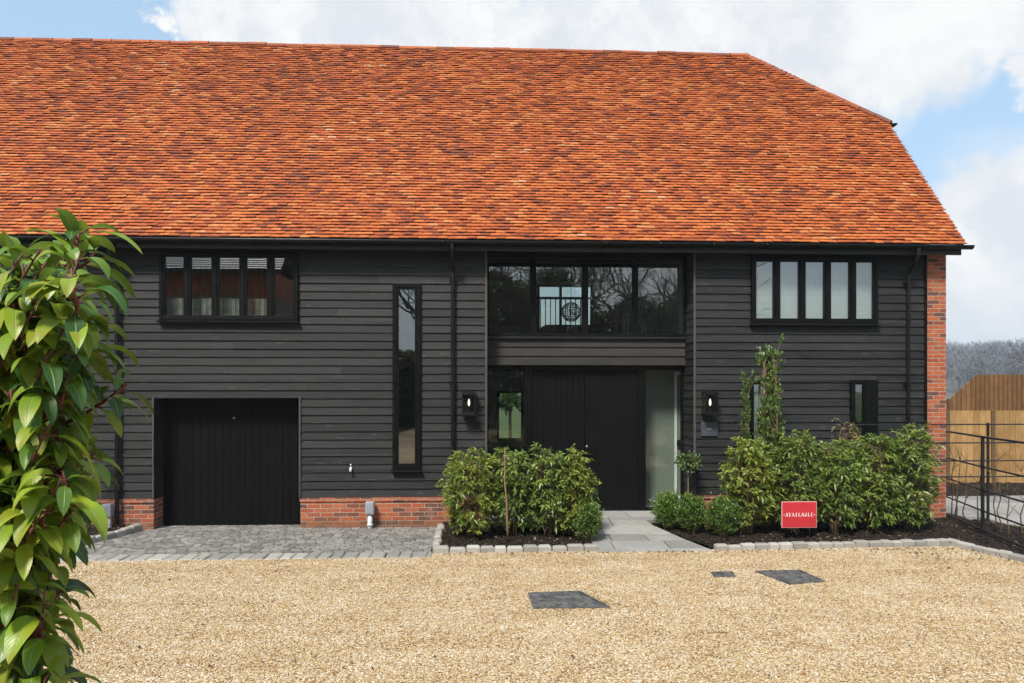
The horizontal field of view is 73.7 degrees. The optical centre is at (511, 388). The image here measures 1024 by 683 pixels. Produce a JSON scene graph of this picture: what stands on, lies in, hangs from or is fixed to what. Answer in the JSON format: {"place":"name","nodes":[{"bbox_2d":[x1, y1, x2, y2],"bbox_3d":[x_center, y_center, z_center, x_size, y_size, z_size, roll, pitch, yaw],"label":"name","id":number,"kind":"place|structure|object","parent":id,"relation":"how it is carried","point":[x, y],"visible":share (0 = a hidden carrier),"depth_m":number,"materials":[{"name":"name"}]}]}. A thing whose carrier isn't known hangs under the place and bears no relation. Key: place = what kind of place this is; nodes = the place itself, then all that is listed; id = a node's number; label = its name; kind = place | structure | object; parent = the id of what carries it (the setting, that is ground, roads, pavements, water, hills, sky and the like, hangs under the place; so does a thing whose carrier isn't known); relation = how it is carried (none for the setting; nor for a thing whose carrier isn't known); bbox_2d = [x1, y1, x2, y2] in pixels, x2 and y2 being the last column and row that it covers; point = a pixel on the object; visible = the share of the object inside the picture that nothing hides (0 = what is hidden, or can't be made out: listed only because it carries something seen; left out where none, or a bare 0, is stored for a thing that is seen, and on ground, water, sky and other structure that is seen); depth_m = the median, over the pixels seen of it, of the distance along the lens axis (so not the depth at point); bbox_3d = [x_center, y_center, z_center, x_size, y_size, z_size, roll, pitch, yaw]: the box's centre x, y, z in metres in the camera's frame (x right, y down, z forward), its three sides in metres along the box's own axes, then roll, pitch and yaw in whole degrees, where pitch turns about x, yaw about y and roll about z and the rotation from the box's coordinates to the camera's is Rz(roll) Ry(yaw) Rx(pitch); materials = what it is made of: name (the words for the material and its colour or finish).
{"place":"outdoors","nodes":[
{"label":"outdoors","id":0,"kind":"place"},
{"bbox_2d":[87,525,126,535],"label":"soil","id":1,"kind":"structure","parent":0,"point":[96,533],"depth_m":11.25,"materials":[{"name":"brown soil"}]},
{"bbox_2d":[82,431,103,530],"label":"dry shrub","id":2,"kind":"object","parent":1,"relation":"on","point":[87,525],"visible":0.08,"depth_m":11.28,"materials":[{"name":"brown plant"}]},
{"bbox_2d":[101,503,113,527],"bbox_3d":[-6.832,2.215,11.542,0.150,0.550,0.136,0,0,-3],"label":"meter post","id":3,"kind":"object","parent":1,"relation":"on","point":[108,508],"visible":0.6,"depth_m":11.49,"materials":[{"name":"grey plastic"}]},
{"bbox_2d":[59,551,431,561],"bbox_3d":[-5.092,2.386,9.582,7.878,0.068,0.366,0,0,-3],"label":"driveway border","id":4,"kind":"object","parent":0,"point":[276,556],"visible":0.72,"depth_m":9.62,"materials":[{"name":"stone"}]},
{"bbox_2d":[85,525,436,555],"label":"driveway","id":5,"kind":"structure","parent":0,"point":[218,539],"depth_m":10.72,"materials":[{"name":"grey stone"}]},
{"bbox_2d":[0,0,1023,348],"label":"sky","id":6,"kind":"structure","parent":0,"point":[950,73],"materials":[{"name":"blue"}]},
{"bbox_2d":[441,521,591,548],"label":"soil","id":7,"kind":"structure","parent":0,"point":[515,537],"depth_m":10.71,"materials":[{"name":"brown soil"}]},
{"bbox_2d":[434,447,508,536],"bbox_3d":[-0.633,1.641,10.791,1.205,1.464,1.184,0,0,-3],"label":"laurel shrub","id":8,"kind":"object","parent":7,"relation":"on","point":[457,512],"visible":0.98,"depth_m":10.62,"materials":[{"name":"green plant"}]},
{"bbox_2d":[504,449,508,539],"bbox_3d":[-0.086,1.597,10.382,0.093,1.400,0.044,0,0,-16],"label":"tree stake","id":9,"kind":"object","parent":7,"relation":"on","point":[507,528],"visible":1,"depth_m":10.37,"materials":[{"name":"brown wood"}]},
{"bbox_2d":[480,446,542,534],"bbox_3d":[-0.002,1.645,10.968,1.092,1.457,1.051,0,0,-3],"label":"laurel shrub","id":10,"kind":"object","parent":7,"relation":"on","point":[516,513],"visible":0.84,"depth_m":10.78,"materials":[{"name":"green plant"}]},
{"bbox_2d":[517,441,574,535],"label":"laurel shrub","id":11,"kind":"object","parent":7,"relation":"on","point":[545,510],"visible":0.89,"depth_m":10.73,"materials":[{"name":"green plant"}]},
{"bbox_2d":[550,458,601,537],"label":"laurel shrub","id":12,"kind":"object","parent":7,"relation":"on","point":[577,485],"visible":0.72,"depth_m":10.65,"materials":[{"name":"green plant"}]},
{"bbox_2d":[564,443,594,538],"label":"laurel shrub","id":13,"kind":"object","parent":7,"relation":"on","point":[580,462],"visible":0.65,"depth_m":10.68,"materials":[{"name":"green plant"}]},
{"bbox_2d":[571,502,604,541],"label":"box shrub","id":14,"kind":"object","parent":7,"relation":"on","point":[588,523],"visible":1,"depth_m":10.42,"materials":[{"name":"green plant"}]},
{"bbox_2d":[44,546,1023,682],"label":"gravel","id":15,"kind":"structure","parent":0,"point":[608,624],"depth_m":6.93,"materials":[{"name":"beige gravel"}]},
{"bbox_2d":[0,207,153,682],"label":"laurel","id":16,"kind":"object","parent":15,"relation":"on","point":[50,489],"visible":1,"depth_m":1.47,"materials":[{"name":"green plant"}]},
{"bbox_2d":[528,590,609,608],"bbox_3d":[0.622,2.376,7.669,0.852,0.048,0.594,0,0,-3],"label":"drain cover","id":17,"kind":"object","parent":15,"relation":"on","point":[563,599],"visible":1,"depth_m":7.62,"materials":[{"name":"metal"}]},
{"bbox_2d":[711,571,735,576],"bbox_3d":[2.691,2.376,8.704,0.312,0.048,0.220,0,0,-3],"label":"drain cover","id":18,"kind":"object","parent":15,"relation":"on","point":[725,574],"visible":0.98,"depth_m":8.68,"materials":[{"name":"metal"}]},
{"bbox_2d":[756,570,824,584],"bbox_3d":[3.515,2.376,8.621,0.596,0.048,0.622,0,0,-15],"label":"drain cover","id":19,"kind":"object","parent":15,"relation":"on","point":[790,577],"visible":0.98,"depth_m":8.59,"materials":[{"name":"metal"}]},
{"bbox_2d":[163,400,1016,552],"bbox_3d":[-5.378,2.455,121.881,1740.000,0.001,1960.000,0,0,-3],"label":"ground","id":20,"kind":"structure","parent":0,"point":[504,424],"depth_m":44.71,"materials":[{"name":"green plant"}]},
{"bbox_2d":[83,523,141,545],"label":"kerb","id":21,"kind":"structure","parent":20,"relation":"on","point":[130,529],"depth_m":11.07,"materials":[{"name":"stone"}]},
{"bbox_2d":[365,501,374,528],"bbox_3d":[-2.447,2.215,11.766,0.150,0.550,0.136,0,0,-3],"label":"meter post","id":22,"kind":"object","parent":20,"relation":"on","point":[369,508],"visible":0.94,"depth_m":11.71,"materials":[{"name":"white plastic"}]},
{"bbox_2d":[432,523,444,552],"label":"kerb","id":23,"kind":"structure","parent":20,"relation":"on","point":[438,537],"depth_m":10.63,"materials":[{"name":"stone"}]},
{"bbox_2d":[0,37,974,529],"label":"house","id":24,"kind":"structure","parent":20,"relation":"on","point":[356,257],"depth_m":12.32,"materials":[{"name":"orange tile"}]},
{"bbox_2d":[156,251,299,322],"bbox_3d":[-4.866,-1.750,11.812,2.383,1.211,0.290,0,0,-3],"label":"window","id":25,"kind":"structure","parent":24,"relation":"in","point":[187,308],"depth_m":11.74,"materials":[{"name":"black paint"}]},
{"bbox_2d":[164,398,300,525],"bbox_3d":[-4.925,1.293,12.140,2.470,2.265,0.060,0,0,-3],"label":"garage door","id":26,"kind":"structure","parent":24,"relation":"in","point":[228,461],"depth_m":12.12,"materials":[{"name":"wood"}]},
{"bbox_2d":[391,283,421,471],"bbox_3d":[-1.831,-0.200,11.876,0.526,3.267,0.150,0,0,-3],"label":"window","id":27,"kind":"structure","parent":24,"relation":"in","point":[396,466],"depth_m":11.86,"materials":[{"name":"black paint"}]},
{"bbox_2d":[461,391,475,414],"bbox_3d":[-0.745,0.243,11.825,0.254,0.417,0.236,0,0,-3],"label":"wall lantern","id":28,"kind":"object","parent":24,"relation":"attached to","point":[469,402],"depth_m":11.76,"materials":[{"name":"black metal"}]},
{"bbox_2d":[497,391,522,439],"bbox_3d":[-0.053,0.745,19.136,0.731,1.378,0.080,0,0,-3],"label":"back window","id":29,"kind":"structure","parent":24,"relation":"in","point":[498,392],"depth_m":19.09,"materials":[{"name":"clear glass"}]},
{"bbox_2d":[532,370,584,506],"bbox_3d":[0.857,0.953,12.658,0.978,2.601,0.045,0,0,-3],"label":"fixed door panel","id":30,"kind":"structure","parent":24,"relation":"in","point":[558,396],"depth_m":12.64,"materials":[{"name":"black wood"}]},
{"bbox_2d":[537,284,592,331],"bbox_3d":[1.495,-2.142,19.205,1.578,1.577,0.080,0,0,-3],"label":"back window","id":31,"kind":"structure","parent":24,"relation":"in","point":[538,285],"depth_m":19.16,"materials":[{"name":"black paint"}]},
{"bbox_2d":[561,302,580,321],"bbox_3d":[1.232,-2.327,14.268,0.415,1.846,0.415,0,0,-3],"label":"pendant lamp","id":32,"kind":"object","parent":24,"relation":"hanging from","point":[572,312],"visible":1,"depth_m":14.19,"materials":[{"name":"black metal"}]},
{"bbox_2d":[537,325,618,333],"bbox_3d":[1.313,-0.995,14.097,1.700,0.589,0.850,0,0,-3],"label":"sofa","id":33,"kind":"object","parent":24,"relation":"on","point":[592,329],"visible":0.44,"depth_m":13.67,"materials":[{"name":"fabric"}]},
{"bbox_2d":[487,254,686,338],"bbox_3d":[1.371,-1.683,12.523,3.687,1.525,0.160,0,0,-3],"label":"window","id":34,"kind":"structure","parent":24,"relation":"in","point":[634,259],"depth_m":12.50,"materials":[{"name":"black paint"}]},
{"bbox_2d":[585,370,637,509],"bbox_3d":[1.848,0.948,12.663,0.983,2.591,0.101,0,0,-3],"label":"front door","id":35,"kind":"structure","parent":24,"relation":"in","point":[611,396],"depth_m":12.67,"materials":[{"name":"black wood"}]},
{"bbox_2d":[701,422,717,435],"bbox_3d":[3.500,0.709,12.115,0.306,0.249,0.028,0,0,-3],"label":"name plaque","id":36,"kind":"object","parent":24,"relation":"attached to","point":[709,428],"visible":1,"depth_m":12.10,"materials":[{"name":"metal"}]},
{"bbox_2d":[701,391,718,414],"bbox_3d":[3.482,0.243,12.011,0.254,0.417,0.236,0,0,-3],"label":"wall lantern","id":37,"kind":"object","parent":24,"relation":"attached to","point":[707,402],"depth_m":11.98,"materials":[{"name":"black metal"}]},
{"bbox_2d":[749,380,778,450],"bbox_3d":[4.478,0.480,12.210,0.528,1.281,0.162,0,0,-3],"label":"window","id":38,"kind":"structure","parent":24,"relation":"in","point":[755,402],"depth_m":12.14,"materials":[{"name":"black paint"}]},
{"bbox_2d":[750,256,880,325],"bbox_3d":[5.405,-1.747,12.226,2.347,1.222,0.212,0,0,-3],"label":"window","id":39,"kind":"structure","parent":24,"relation":"in","point":[786,290],"depth_m":12.29,"materials":[{"name":"glass"}]},
{"bbox_2d":[849,380,867,452],"bbox_3d":[6.216,0.497,12.231,0.350,1.317,0.150,0,0,-3],"label":"window","id":40,"kind":"structure","parent":24,"relation":"in","point":[864,383],"depth_m":12.21,"materials":[{"name":"black paint"}]},
{"bbox_2d":[499,393,520,437],"bbox_3d":[-0.038,1.113,22.189,1.191,2.516,1.422,0,0,31],"label":"standard tree","id":41,"kind":"object","parent":20,"relation":"on","point":[507,401],"visible":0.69,"depth_m":22.01,"materials":[{"name":"green plant"}]},
{"bbox_2d":[434,544,597,553],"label":"kerb","id":42,"kind":"structure","parent":20,"relation":"on","point":[438,549],"depth_m":9.92,"materials":[{"name":"stone"}]},
{"bbox_2d":[714,538,1023,562],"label":"kerb","id":43,"kind":"structure","parent":20,"relation":"on","point":[1010,555],"depth_m":10.16,"materials":[{"name":"stone"}]},
{"bbox_2d":[841,423,1023,521],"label":"estate railing","id":44,"kind":"object","parent":20,"relation":"on","point":[987,460],"visible":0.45,"depth_m":12.08,"materials":[{"name":"black metal"}]},
{"bbox_2d":[946,410,1023,483],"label":"timber fence","id":45,"kind":"object","parent":20,"relation":"on","point":[1010,432],"visible":0.63,"depth_m":16.93,"materials":[{"name":"brown wood"}]},
{"bbox_2d":[946,430,1023,547],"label":"estate railing","id":46,"kind":"object","parent":20,"relation":"on","point":[983,491],"visible":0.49,"depth_m":10.87,"materials":[{"name":"black metal"}]},
{"bbox_2d":[946,374,1023,472],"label":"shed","id":47,"kind":"object","parent":20,"relation":"on","point":[988,392],"visible":0.38,"depth_m":18.16,"materials":[{"name":"brown wood"}]},
{"bbox_2d":[1009,350,1023,374],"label":"bare tree","id":48,"kind":"object","parent":20,"relation":"on","point":[1017,361],"visible":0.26,"depth_m":41.42,"materials":[{"name":"grey plant"}]},
{"bbox_2d":[487,511,712,551],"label":"path","id":49,"kind":"structure","parent":0,"point":[631,531],"depth_m":10.75,"materials":[{"name":"stone"}]},
{"bbox_2d":[501,372,1004,398],"bbox_3d":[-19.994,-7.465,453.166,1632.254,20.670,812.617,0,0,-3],"label":"hill","id":50,"kind":"structure","parent":0,"point":[949,394],"depth_m":239.66,"materials":[{"name":"grey"}]},
{"bbox_2d":[946,337,1023,392],"bbox_3d":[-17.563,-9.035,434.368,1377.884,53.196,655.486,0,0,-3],"label":"wood","id":51,"kind":"object","parent":50,"relation":"on","point":[966,363],"visible":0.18,"depth_m":207.85,"materials":[{"name":"grey plant"}]},
{"bbox_2d":[652,515,1023,554],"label":"soil","id":52,"kind":"structure","parent":0,"point":[938,534],"depth_m":10.98,"materials":[{"name":"brown soil"}]},
{"bbox_2d":[89,482,1023,553],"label":"bark mulch","id":53,"kind":"object","parent":52,"relation":"on","point":[941,522],"visible":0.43,"depth_m":10.93,"materials":[{"name":"black soil"}]},
{"bbox_2d":[648,488,681,529],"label":"box shrub","id":54,"kind":"object","parent":52,"relation":"on","point":[664,510],"visible":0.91,"depth_m":11.26,"materials":[{"name":"green plant"}]},
{"bbox_2d":[673,450,701,493],"bbox_3d":[3.060,1.717,11.850,0.519,1.306,0.491,0,0,-3],"label":"standard tree","id":55,"kind":"object","parent":52,"relation":"on","point":[687,461],"visible":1,"depth_m":11.79,"materials":[{"name":"green plant"}]},
{"bbox_2d":[672,491,708,532],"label":"box shrub","id":56,"kind":"object","parent":52,"relation":"on","point":[690,510],"visible":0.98,"depth_m":10.99,"materials":[{"name":"green plant"}]},
{"bbox_2d":[701,492,745,537],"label":"box shrub","id":57,"kind":"object","parent":52,"relation":"on","point":[722,515],"visible":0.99,"depth_m":10.71,"materials":[{"name":"green plant"}]},
{"bbox_2d":[733,501,746,533],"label":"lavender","id":58,"kind":"object","parent":52,"relation":"on","point":[739,525],"visible":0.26,"depth_m":10.94,"materials":[{"name":"green plant"}]},
{"bbox_2d":[738,368,760,504],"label":"upright shrub","id":59,"kind":"object","parent":52,"relation":"on","point":[746,392],"visible":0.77,"depth_m":11.37,"materials":[{"name":"green plant"}]},
{"bbox_2d":[717,436,784,533],"bbox_3d":[3.785,1.561,10.986,1.059,1.624,0.997,0,0,-3],"label":"laurel shrub","id":60,"kind":"object","parent":52,"relation":"on","point":[760,480],"visible":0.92,"depth_m":10.83,"materials":[{"name":"green plant"}]},
{"bbox_2d":[753,333,787,528],"bbox_3d":[4.325,0.726,11.460,0.588,3.290,0.662,0,0,-3],"label":"upright shrub","id":61,"kind":"object","parent":52,"relation":"on","point":[771,389],"visible":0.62,"depth_m":11.38,"materials":[{"name":"green plant"}]},
{"bbox_2d":[763,429,828,532],"bbox_3d":[4.592,1.500,11.073,1.093,1.744,1.029,0,0,36],"label":"laurel shrub","id":62,"kind":"object","parent":52,"relation":"on","point":[797,453],"visible":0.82,"depth_m":10.89,"materials":[{"name":"green plant"}]},
{"bbox_2d":[781,501,816,537],"bbox_3d":[4.449,2.106,10.591,0.553,0.728,0.032,0,0,-3],"label":"sale sign","id":63,"kind":"object","parent":52,"relation":"on","point":[793,515],"visible":0.99,"depth_m":10.58,"materials":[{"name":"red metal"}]},
{"bbox_2d":[805,437,868,533],"bbox_3d":[5.219,1.570,11.066,1.041,1.606,1.032,0,0,37],"label":"laurel shrub","id":64,"kind":"object","parent":52,"relation":"on","point":[840,473],"visible":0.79,"depth_m":10.88,"materials":[{"name":"green plant"}]},
{"bbox_2d":[831,417,872,524],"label":"dry shrub","id":65,"kind":"object","parent":52,"relation":"on","point":[851,433],"visible":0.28,"depth_m":11.71,"materials":[{"name":"brown plant"}]},
{"bbox_2d":[836,432,911,531],"bbox_3d":[5.881,1.539,11.151,1.086,1.667,1.067,0,0,43],"label":"laurel shrub","id":66,"kind":"object","parent":52,"relation":"on","point":[884,503],"visible":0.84,"depth_m":10.95,"materials":[{"name":"green plant"}]},
{"bbox_2d":[876,421,946,530],"bbox_3d":[6.511,1.441,11.249,1.080,1.863,1.109,0,0,-3],"label":"laurel shrub","id":67,"kind":"object","parent":52,"relation":"on","point":[909,453],"visible":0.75,"depth_m":11.06,"materials":[{"name":"green plant"}]},
{"bbox_2d":[946,439,954,514],"bbox_3d":[8.077,1.627,12.636,0.216,1.487,0.322,0,0,14],"label":"hedging whip","id":68,"kind":"object","parent":52,"relation":"on","point":[952,486],"visible":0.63,"depth_m":12.63,"materials":[{"name":"brown plant"}]},
{"bbox_2d":[952,447,961,516],"bbox_3d":[7.992,1.691,12.225,0.093,1.365,0.234,0,0,4],"label":"hedging whip","id":69,"kind":"object","parent":52,"relation":"on","point":[957,487],"visible":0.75,"depth_m":12.26,"materials":[{"name":"brown plant"}]},
{"bbox_2d":[952,452,964,514],"bbox_3d":[8.217,1.735,12.485,0.206,1.274,0.265,0,0,-20],"label":"hedging whip","id":70,"kind":"object","parent":52,"relation":"on","point":[955,485],"visible":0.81,"depth_m":12.52,"materials":[{"name":"brown plant"}]},
{"bbox_2d":[951,443,976,520],"bbox_3d":[7.910,1.665,11.927,0.126,1.415,0.398,0,0,-45],"label":"hedging whip","id":71,"kind":"object","parent":52,"relation":"on","point":[966,495],"visible":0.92,"depth_m":11.92,"materials":[{"name":"brown plant"}]},
{"bbox_2d":[964,459,980,525],"bbox_3d":[7.853,1.720,11.575,0.189,1.301,0.394,0,0,-8],"label":"hedging whip","id":72,"kind":"object","parent":52,"relation":"on","point":[977,493],"visible":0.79,"depth_m":11.57,"materials":[{"name":"brown plant"}]},
{"bbox_2d":[989,458,1002,535],"bbox_3d":[7.645,1.734,10.810,0.218,1.278,0.400,0,0,-3],"label":"hedging whip","id":73,"kind":"object","parent":52,"relation":"on","point":[999,501],"visible":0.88,"depth_m":10.81,"materials":[{"name":"brown plant"}]},
{"bbox_2d":[986,447,1008,530],"bbox_3d":[7.857,1.643,11.151,0.160,1.457,0.476,0,0,-36],"label":"hedging whip","id":74,"kind":"object","parent":52,"relation":"on","point":[994,498],"visible":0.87,"depth_m":11.13,"materials":[{"name":"brown plant"}]},
{"bbox_2d":[992,473,1019,536],"bbox_3d":[7.728,1.840,10.684,0.350,1.064,0.122,0,0,39],"label":"hedging whip","id":75,"kind":"object","parent":52,"relation":"on","point":[1008,503],"visible":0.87,"depth_m":10.68,"materials":[{"name":"brown plant"}]},
{"bbox_2d":[1003,454,1023,542],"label":"hedging whip","id":76,"kind":"object","parent":52,"relation":"on","point":[1022,507],"visible":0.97,"depth_m":10.35,"materials":[{"name":"brown plant"}]},
{"bbox_2d":[946,495,1023,526],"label":"terrace path","id":77,"kind":"structure","parent":0,"point":[970,513],"depth_m":13.30,"materials":[{"name":"stone"}]},
{"bbox_2d":[946,482,1023,495],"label":"soil","id":78,"kind":"structure","parent":0,"point":[992,484],"depth_m":15.86,"materials":[{"name":"brown soil"}]}
]}

